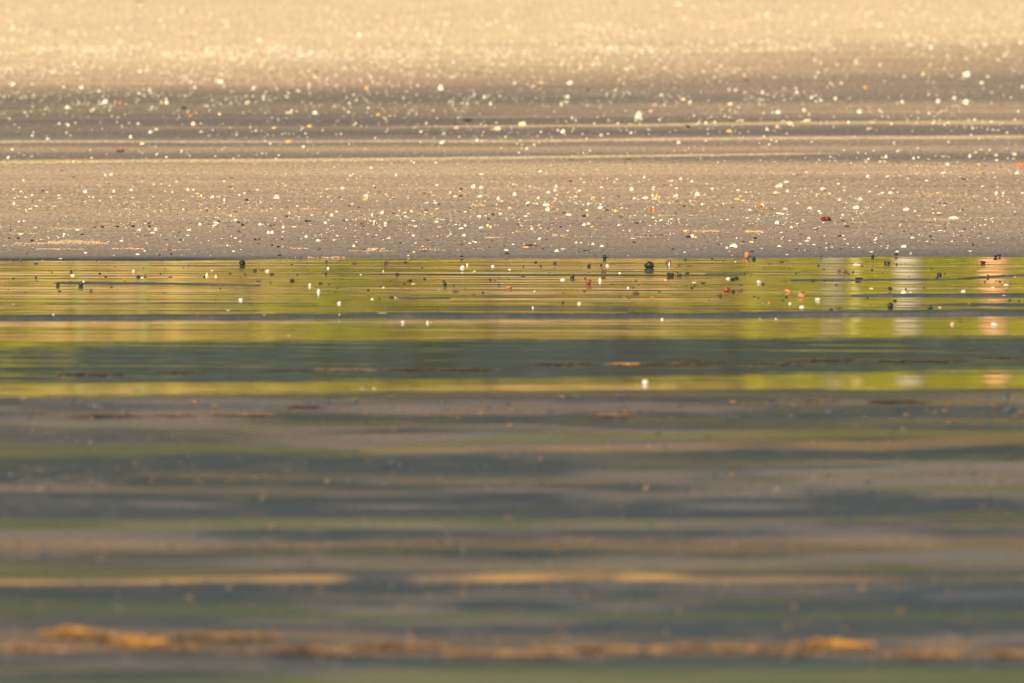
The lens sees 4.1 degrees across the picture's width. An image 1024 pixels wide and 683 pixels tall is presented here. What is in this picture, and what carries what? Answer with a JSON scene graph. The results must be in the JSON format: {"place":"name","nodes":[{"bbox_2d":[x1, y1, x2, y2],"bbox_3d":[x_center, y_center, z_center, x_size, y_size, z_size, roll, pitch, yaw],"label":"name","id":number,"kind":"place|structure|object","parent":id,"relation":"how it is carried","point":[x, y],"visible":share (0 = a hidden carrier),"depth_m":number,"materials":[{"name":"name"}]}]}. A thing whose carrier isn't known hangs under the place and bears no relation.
{"place":"outdoors","nodes":[
{"label":"outdoors","id":0,"kind":"place"},
{"bbox_2d":[0,0,1023,682],"bbox_3d":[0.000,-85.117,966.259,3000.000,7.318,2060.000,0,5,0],"label":"sand","id":1,"kind":"structure","parent":0,"point":[74,510],"depth_m":32.96,"materials":[{"name":"beige sand"}]},
{"bbox_2d":[0,643,88,651],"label":"seaweed clump","id":2,"kind":"object","parent":1,"relation":"on","point":[30,647],"visible":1,"depth_m":28.04,"materials":[{"name":"brown plant"}]},
{"bbox_2d":[35,625,103,634],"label":"seaweed clump","id":3,"kind":"object","parent":1,"relation":"on","point":[67,630],"visible":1,"depth_m":28.33,"materials":[{"name":"brown plant"}]},
{"bbox_2d":[41,630,153,641],"bbox_3d":[-0.822,0.583,28.269,0.228,0.016,0.119,0,5,0],"label":"seaweed clump","id":4,"kind":"object","parent":1,"relation":"on","point":[94,635],"visible":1,"depth_m":28.24,"materials":[{"name":"brown plant"}]},
{"bbox_2d":[72,414,142,417],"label":"seaweed clump","id":5,"kind":"object","parent":1,"relation":"on","point":[101,416],"visible":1,"depth_m":32.70,"materials":[{"name":"brown plant"}]},
{"bbox_2d":[99,635,183,645],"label":"seaweed clump","id":6,"kind":"object","parent":1,"relation":"on","point":[131,640],"visible":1,"depth_m":28.16,"materials":[{"name":"orange plant"}]},
{"bbox_2d":[134,642,209,650],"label":"seaweed clump","id":7,"kind":"object","parent":1,"relation":"on","point":[178,646],"visible":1,"depth_m":28.11,"materials":[{"name":"brown plant"}]},
{"bbox_2d":[148,413,207,416],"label":"seaweed clump","id":8,"kind":"object","parent":1,"relation":"on","point":[171,414],"visible":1,"depth_m":32.72,"materials":[{"name":"brown plant"}]},
{"bbox_2d":[154,629,284,640],"bbox_3d":[-0.583,0.584,28.313,0.260,0.014,0.138,0,5,0],"label":"seaweed clump","id":9,"kind":"object","parent":1,"relation":"on","point":[218,635],"visible":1,"depth_m":28.30,"materials":[{"name":"brown plant"}]},
{"bbox_2d":[198,412,276,416],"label":"seaweed clump","id":10,"kind":"object","parent":1,"relation":"on","point":[238,413],"visible":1,"depth_m":32.73,"materials":[{"name":"brown plant"}]},
{"bbox_2d":[205,645,385,656],"bbox_3d":[-0.427,0.607,28.066,0.355,0.015,0.157,0,5,0],"label":"seaweed clump","id":11,"kind":"object","parent":1,"relation":"on","point":[301,650],"visible":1,"depth_m":28.05,"materials":[{"name":"brown plant"}]},
{"bbox_2d":[286,405,329,408],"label":"seaweed clump","id":12,"kind":"object","parent":1,"relation":"on","point":[306,407],"visible":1,"depth_m":32.87,"materials":[{"name":"plant"}]},
{"bbox_2d":[332,641,474,649],"bbox_3d":[-0.215,0.599,28.173,0.284,0.011,0.126,0,5,0],"label":"seaweed clump","id":13,"kind":"object","parent":1,"relation":"on","point":[410,645],"visible":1,"depth_m":28.15,"materials":[{"name":"brown plant"}]},
{"bbox_2d":[432,648,587,658],"bbox_3d":[-0.004,0.613,28.005,0.306,0.010,0.149,0,5,0],"label":"seaweed clump","id":14,"kind":"object","parent":1,"relation":"on","point":[499,652],"visible":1,"depth_m":27.99,"materials":[{"name":"brown plant"}]},
{"bbox_2d":[0,425,1020,669],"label":"pale grit","id":15,"kind":"object","parent":1,"relation":"on","point":[462,551],"visible":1,"depth_m":29.89,"materials":[{"name":"beige stone"}]},
{"bbox_2d":[0,0,1023,388],"bbox_3d":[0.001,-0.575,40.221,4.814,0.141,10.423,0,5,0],"label":"shell grit","id":16,"kind":"object","parent":1,"relation":"on","point":[488,96],"visible":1,"depth_m":42.58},
{"bbox_2d":[0,394,1023,668],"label":"slate grit","id":17,"kind":"object","parent":1,"relation":"on","point":[526,544],"visible":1,"depth_m":30.23,"materials":[{"name":"stone"}]},
{"bbox_2d":[6,192,1017,257],"bbox_3d":[-0.050,-0.315,37.871,3.098,0.026,1.255,-3,6,-32],"label":"golden grit","id":18,"kind":"object","parent":1,"relation":"on","point":[392,250],"visible":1,"depth_m":37.46,"materials":[{"name":"beige gravel"}]},
{"bbox_2d":[2,394,1023,668],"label":"rusty grit","id":19,"kind":"object","parent":1,"relation":"on","point":[538,536],"visible":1,"depth_m":30.06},
{"bbox_2d":[525,644,572,652],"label":"seaweed clump","id":20,"kind":"object","parent":1,"relation":"on","point":[553,647],"visible":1,"depth_m":28.06,"materials":[{"name":"brown plant"}]},
{"bbox_2d":[587,413,643,416],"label":"seaweed clump","id":21,"kind":"object","parent":1,"relation":"on","point":[611,414],"visible":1,"depth_m":32.74,"materials":[{"name":"brown plant"}]},
{"bbox_2d":[570,643,685,654],"bbox_3d":[0.211,0.606,28.078,0.265,0.015,0.134,0,5,0],"label":"seaweed clump","id":22,"kind":"object","parent":1,"relation":"on","point":[618,648],"visible":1,"depth_m":28.06,"materials":[{"name":"brown plant"}]},
{"bbox_2d":[634,111,642,117],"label":"shell","id":23,"kind":"object","parent":1,"relation":"on","point":[638,114],"visible":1,"depth_m":41.14},
{"bbox_2d":[646,642,782,651],"bbox_3d":[0.400,0.604,28.154,0.287,0.011,0.136,0,5,0],"label":"seaweed clump","id":24,"kind":"object","parent":1,"relation":"on","point":[717,646],"visible":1,"depth_m":28.14,"materials":[{"name":"brown plant"}]},
{"bbox_2d":[740,646,835,655],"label":"seaweed clump","id":25,"kind":"object","parent":1,"relation":"on","point":[785,651],"visible":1,"depth_m":28.01,"materials":[{"name":"brown plant"}]},
{"bbox_2d":[797,398,842,401],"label":"seaweed clump","id":26,"kind":"object","parent":1,"relation":"on","point":[816,399],"visible":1,"depth_m":33.03,"materials":[{"name":"brown plant"}]},
{"bbox_2d":[821,217,830,220],"bbox_3d":[0.837,-0.326,37.937,0.028,0.013,0.025,-4,2,5],"label":"pebble","id":27,"kind":"object","parent":1,"relation":"on","point":[825,218],"visible":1,"depth_m":37.93,"materials":[{"name":"red stone"}]},
{"bbox_2d":[789,638,877,648],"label":"seaweed clump","id":28,"kind":"object","parent":1,"relation":"on","point":[837,643],"visible":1,"depth_m":28.16,"materials":[{"name":"brown plant"}]},
{"bbox_2d":[865,399,931,403],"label":"seaweed clump","id":29,"kind":"object","parent":1,"relation":"on","point":[891,401],"visible":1,"depth_m":33.00,"materials":[{"name":"plant"}]},
{"bbox_2d":[876,648,970,658],"bbox_3d":[0.809,0.613,27.988,0.186,0.014,0.111,0,5,0],"label":"seaweed clump","id":30,"kind":"object","parent":1,"relation":"on","point":[911,653],"visible":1,"depth_m":27.97,"materials":[{"name":"brown plant"}]},
{"bbox_2d":[963,71,969,76],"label":"shell","id":31,"kind":"object","parent":1,"relation":"on","point":[966,74],"visible":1,"depth_m":42.55},
{"bbox_2d":[977,648,1023,658],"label":"seaweed clump","id":32,"kind":"object","parent":1,"relation":"on","point":[1005,653],"visible":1,"depth_m":27.98,"materials":[{"name":"brown plant"}]},
{"bbox_2d":[0,257,1023,395],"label":"water","id":33,"kind":"structure","parent":0,"point":[230,355],"depth_m":34.78,"materials":[{"name":"green liquid"}]},
{"bbox_2d":[58,372,122,375],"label":"seaweed clump","id":34,"kind":"object","parent":33,"relation":"on","point":[80,373],"visible":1,"depth_m":33.72,"materials":[{"name":"brown plant"}]},
{"bbox_2d":[152,370,208,373],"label":"seaweed clump","id":35,"kind":"object","parent":33,"relation":"on","point":[182,371],"visible":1,"depth_m":33.77,"materials":[{"name":"brown plant"}]},
{"bbox_2d":[260,368,311,370],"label":"seaweed clump","id":36,"kind":"object","parent":33,"relation":"on","point":[286,369],"visible":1,"depth_m":33.80,"materials":[{"name":"brown plant"}]},
{"bbox_2d":[316,368,370,370],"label":"seaweed clump","id":37,"kind":"object","parent":33,"relation":"on","point":[350,369],"visible":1,"depth_m":33.82,"materials":[{"name":"brown plant"}]},
{"bbox_2d":[365,367,460,370],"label":"seaweed clump","id":38,"kind":"object","parent":33,"relation":"on","point":[411,368],"visible":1,"depth_m":33.84,"materials":[{"name":"brown plant"}]},
{"bbox_2d":[417,311,445,312],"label":"seaweed clump","id":39,"kind":"object","parent":33,"relation":"on","point":[432,312],"visible":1,"depth_m":35.23,"materials":[{"name":"plant"}]},
{"bbox_2d":[447,368,499,370],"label":"seaweed clump","id":40,"kind":"object","parent":33,"relation":"on","point":[475,369],"visible":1,"depth_m":33.82,"materials":[{"name":"brown plant"}]},
{"bbox_2d":[0,9,1022,306],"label":"brown grit","id":41,"kind":"object","parent":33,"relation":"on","point":[490,95],"visible":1,"depth_m":41.97,"materials":[{"name":"stone"}]},
{"bbox_2d":[0,49,1022,309],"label":"dark grit","id":42,"kind":"object","parent":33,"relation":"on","point":[562,155],"visible":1,"depth_m":38.64,"materials":[{"name":"stone"}]},
{"bbox_2d":[530,362,591,365],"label":"seaweed clump","id":43,"kind":"object","parent":33,"relation":"on","point":[538,363],"visible":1,"depth_m":33.95,"materials":[{"name":"plant"}]},
{"bbox_2d":[610,362,644,364],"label":"seaweed clump","id":44,"kind":"object","parent":33,"relation":"on","point":[632,363],"visible":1,"depth_m":33.95,"materials":[{"name":"brown plant"}]},
{"bbox_2d":[644,261,653,267],"bbox_3d":[0.352,-0.196,36.586,0.025,0.020,0.019,-8,13,-8],"label":"pebble","id":45,"kind":"object","parent":33,"relation":"on","point":[649,264],"visible":1,"depth_m":36.58,"materials":[{"name":"stone"}]},
{"bbox_2d":[633,361,710,365],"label":"seaweed clump","id":46,"kind":"object","parent":33,"relation":"on","point":[652,363],"visible":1,"depth_m":33.96,"materials":[{"name":"brown plant"}]},
{"bbox_2d":[666,361,728,362],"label":"seaweed clump","id":47,"kind":"object","parent":33,"relation":"on","point":[702,361],"visible":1,"depth_m":34.00,"materials":[{"name":"brown plant"}]},
{"bbox_2d":[744,362,820,365],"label":"seaweed clump","id":48,"kind":"object","parent":33,"relation":"on","point":[781,363],"visible":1,"depth_m":33.97,"materials":[{"name":"brown plant"}]},
{"bbox_2d":[791,358,865,361],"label":"seaweed clump","id":49,"kind":"object","parent":33,"relation":"on","point":[827,359],"visible":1,"depth_m":34.03,"materials":[{"name":"brown plant"}]},
{"bbox_2d":[877,359,919,361],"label":"seaweed clump","id":50,"kind":"object","parent":33,"relation":"on","point":[914,360],"visible":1,"depth_m":34.03,"materials":[{"name":"brown plant"}]},
{"bbox_2d":[920,359,973,361],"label":"seaweed clump","id":51,"kind":"object","parent":33,"relation":"on","point":[924,360],"visible":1,"depth_m":34.03,"materials":[{"name":"plant"}]},
{"bbox_2d":[982,356,1023,358],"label":"seaweed clump","id":52,"kind":"object","parent":33,"relation":"on","point":[1006,357],"visible":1,"depth_m":34.09,"materials":[{"name":"brown plant"}]}
]}

